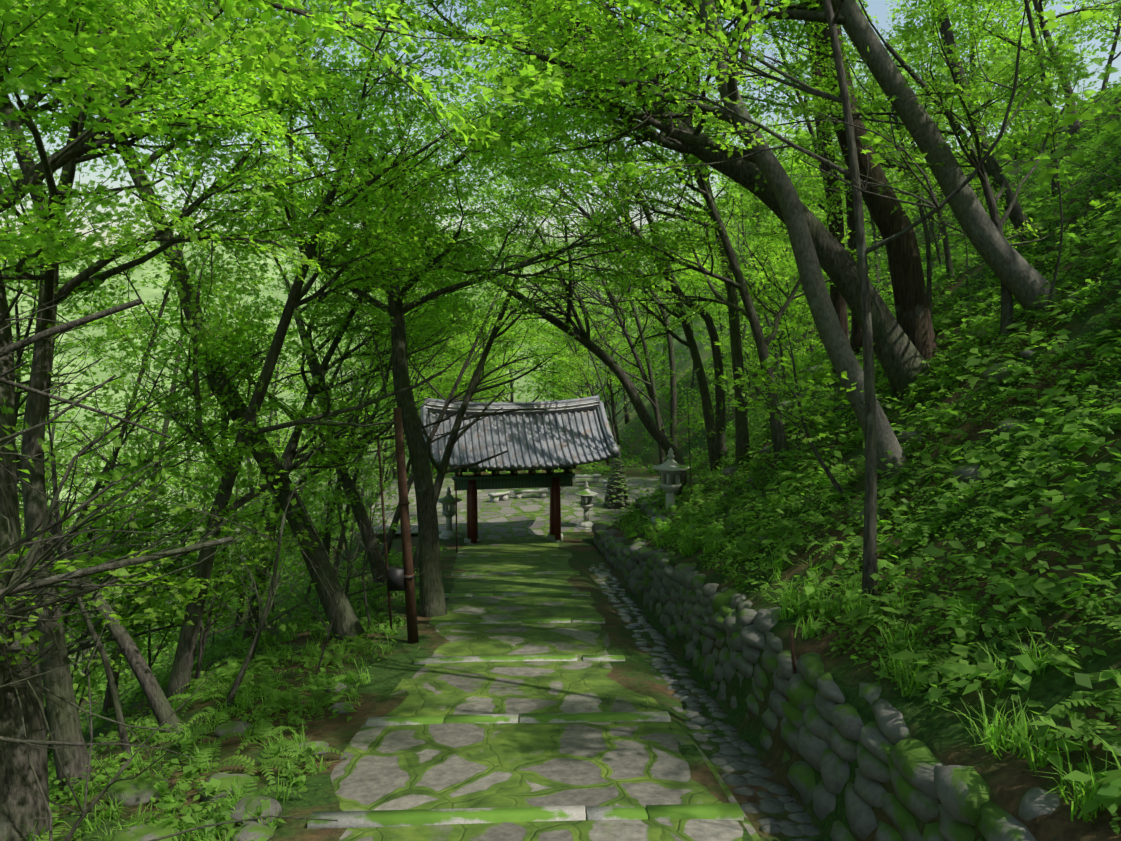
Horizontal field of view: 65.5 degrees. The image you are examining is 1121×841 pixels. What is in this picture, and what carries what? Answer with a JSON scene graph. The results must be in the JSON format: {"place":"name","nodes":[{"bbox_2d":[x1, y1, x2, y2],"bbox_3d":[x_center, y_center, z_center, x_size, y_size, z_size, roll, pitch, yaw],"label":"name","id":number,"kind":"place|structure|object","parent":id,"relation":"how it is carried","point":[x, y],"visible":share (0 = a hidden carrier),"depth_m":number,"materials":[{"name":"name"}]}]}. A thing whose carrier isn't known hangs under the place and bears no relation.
{"place":"outdoors","nodes":[
{"label":"outdoors","id":0,"kind":"place"},
{"bbox_2d":[330,477,761,840],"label":"path paving","id":1,"kind":"structure","parent":0,"point":[475,765],"depth_m":13.29,"materials":[{"name":"stone"}]},
{"bbox_2d":[432,459,608,543],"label":"wooden pillar","id":2,"kind":"structure","parent":1,"relation":"on","point":[555,517],"depth_m":37.85,"materials":[{"name":"red wood"}]},
{"bbox_2d":[425,401,599,474],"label":"white gate trim","id":3,"kind":"structure","parent":2,"relation":"attached to","point":[517,411],"depth_m":37.64,"materials":[{"name":"white paint"}]},
{"bbox_2d":[452,472,574,489],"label":"lintel beam","id":4,"kind":"structure","parent":2,"relation":"attached to","point":[509,481],"depth_m":37.94,"materials":[{"name":"wood"}]},
{"bbox_2d":[464,532,562,543],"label":"gate plinths","id":5,"kind":"object","parent":2,"relation":"attached to","point":[549,537],"visible":0.4,"depth_m":37.97,"materials":[{"name":"grey stone"}]},
{"bbox_2d":[454,466,572,490],"bbox_3d":[-2.036,1.291,37.965,7.880,3.334,5.477,-1,6,-11],"label":"ochre gate soffit","id":6,"kind":"object","parent":2,"relation":"attached to","point":[514,472],"visible":0.06,"depth_m":37.48,"materials":[{"name":"wood"}]},
{"bbox_2d":[450,465,577,472],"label":"green gate brackets","id":7,"kind":"object","parent":2,"relation":"attached to","point":[482,470],"visible":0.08,"depth_m":37.81,"materials":[{"name":"wood"}]},
{"bbox_2d":[420,395,620,469],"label":"gate roof tiles","id":8,"kind":"object","parent":2,"relation":"attached to","point":[553,438],"visible":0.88,"depth_m":36.82,"materials":[{"name":"grey tile"}]},
{"bbox_2d":[307,554,743,828],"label":"stone steps","id":9,"kind":"structure","parent":1,"relation":"on","point":[419,817],"depth_m":10.34,"materials":[{"name":"grey stone"}]},
{"bbox_2d":[0,92,1120,840],"bbox_3d":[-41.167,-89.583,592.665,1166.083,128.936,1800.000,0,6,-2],"label":"ground","id":10,"kind":"structure","parent":0,"point":[1008,776],"depth_m":14.78,"materials":[{"name":"green plant"}]},
{"bbox_2d":[47,489,375,756],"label":"undergrowth","id":11,"kind":"object","parent":10,"relation":"on","point":[134,685],"visible":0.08,"depth_m":44.61,"materials":[{"name":"green plant"}]},
{"bbox_2d":[5,545,443,840],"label":"verge grass","id":12,"kind":"structure","parent":10,"relation":"on","point":[113,808],"depth_m":12.96,"materials":[{"name":"green plant"}]},
{"bbox_2d":[37,552,418,840],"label":"ferns","id":13,"kind":"object","parent":10,"relation":"on","point":[316,708],"visible":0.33,"depth_m":14.65,"materials":[{"name":"green plant"}]},
{"bbox_2d":[41,543,446,840],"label":"undergrowth plants","id":14,"kind":"object","parent":10,"relation":"on","point":[213,784],"visible":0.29,"depth_m":14.02,"materials":[{"name":"green plant"}]},
{"bbox_2d":[377,407,457,643],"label":"wooden poles","id":15,"kind":"object","parent":10,"relation":"on","point":[410,599],"visible":0.83,"depth_m":19.00,"materials":[{"name":"brown wood"}]},
{"bbox_2d":[387,567,412,590],"bbox_3d":[-3.493,3.463,19.104,0.540,0.460,0.290,0,6,-2],"label":"steel pole box","id":16,"kind":"object","parent":15,"relation":"attached to","point":[396,577],"visible":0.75,"depth_m":18.96,"materials":[{"name":"grey metal"}]},
{"bbox_2d":[438,486,461,539],"bbox_3d":[-5.051,4.211,39.469,1.131,2.516,1.131,-3,7,-31],"label":"stone lantern","id":17,"kind":"object","parent":10,"relation":"on","point":[447,502],"visible":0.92,"depth_m":39.29,"materials":[{"name":"stone"}]},
{"bbox_2d":[75,216,956,723],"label":"shrubs","id":18,"kind":"object","parent":10,"relation":"on","point":[589,468],"visible":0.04,"depth_m":59.13,"materials":[{"name":"green plant"}]},
{"bbox_2d":[488,474,627,502],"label":"stone benches","id":19,"kind":"object","parent":10,"relation":"on","point":[497,496],"visible":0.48,"depth_m":49.02,"materials":[{"name":"stone"}]},
{"bbox_2d":[0,0,1120,840],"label":"trees","id":20,"kind":"object","parent":10,"relation":"on","point":[28,720],"depth_m":18.23,"materials":[{"name":"green plant"}]},
{"bbox_2d":[0,0,1120,671],"bbox_3d":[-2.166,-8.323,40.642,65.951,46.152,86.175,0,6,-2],"label":"tree leaves","id":21,"kind":"object","parent":10,"relation":"on","point":[108,76],"visible":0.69,"depth_m":17.13,"materials":[{"name":"green plant"}]},
{"bbox_2d":[0,4,1120,707],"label":"understory leaves","id":22,"kind":"object","parent":10,"relation":"on","point":[1046,176],"visible":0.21,"depth_m":18.72,"materials":[{"name":"green plant"}]},
{"bbox_2d":[574,481,597,528],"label":"stone lantern","id":23,"kind":"object","parent":10,"relation":"on","point":[583,494],"visible":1,"depth_m":41.37,"materials":[{"name":"stone"}]},
{"bbox_2d":[106,291,1085,840],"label":"ferns","id":24,"kind":"object","parent":10,"relation":"on","point":[134,793],"visible":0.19,"depth_m":11.23,"materials":[{"name":"green plant"}]},
{"bbox_2d":[603,445,630,509],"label":"stone cairn","id":25,"kind":"object","parent":10,"relation":"on","point":[616,497],"visible":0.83,"depth_m":46.01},
{"bbox_2d":[651,448,689,527],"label":"stone lantern","id":26,"kind":"structure","parent":10,"relation":"on","point":[670,469],"depth_m":28.93,"materials":[{"name":"stone"}]},
{"bbox_2d":[587,563,823,840],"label":"gutter stones","id":27,"kind":"object","parent":10,"relation":"on","point":[757,773],"visible":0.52,"depth_m":13.13,"materials":[{"name":"grey stone"}]},
{"bbox_2d":[789,630,796,673],"bbox_3d":[3.256,3.357,12.173,0.150,0.856,0.050,3,7,30],"label":"stake","id":28,"kind":"object","parent":10,"relation":"on","point":[791,635],"visible":0.59,"depth_m":12.15,"materials":[{"name":"brown wood"}]},
{"bbox_2d":[592,497,1059,840],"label":"mossy stone wall","id":29,"kind":"structure","parent":10,"relation":"on","point":[822,732],"depth_m":10.71,"materials":[{"name":"grey stone"}]},
{"bbox_2d":[610,106,1120,834],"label":"undergrowth","id":30,"kind":"object","parent":10,"relation":"on","point":[924,618],"visible":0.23,"depth_m":14.44,"materials":[{"name":"green plant"}]},
{"bbox_2d":[611,89,1120,814],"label":"undergrowth bank herbs","id":31,"kind":"object","parent":10,"relation":"on","point":[1107,793],"visible":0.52,"depth_m":13.67,"materials":[{"name":"green plant"}]},
{"bbox_2d":[618,509,1120,822],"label":"wall top grass","id":32,"kind":"structure","parent":10,"relation":"on","point":[991,739],"depth_m":8.66,"materials":[{"name":"green plant"}]},
{"bbox_2d":[626,122,1120,686],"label":"undergrowth leaves","id":33,"kind":"object","parent":10,"relation":"on","point":[862,628],"visible":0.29,"depth_m":15.89,"materials":[{"name":"green plant"}]},
{"bbox_2d":[634,216,1120,756],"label":"undergrowth plants","id":34,"kind":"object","parent":10,"relation":"on","point":[1110,708],"depth_m":13.10,"materials":[{"name":"green plant"}]},
{"bbox_2d":[698,0,1060,479],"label":"smooth bark trees","id":35,"kind":"object","parent":10,"relation":"on","point":[1020,277],"visible":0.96,"depth_m":17.61,"materials":[{"name":"grey plant"}]},
{"bbox_2d":[766,77,1120,313],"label":"shrubs","id":36,"kind":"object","parent":10,"relation":"on","point":[1116,86],"depth_m":60.10,"materials":[{"name":"green plant"}]},
{"bbox_2d":[0,0,1120,259],"label":"sky","id":37,"kind":"structure","parent":0,"point":[878,7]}
]}

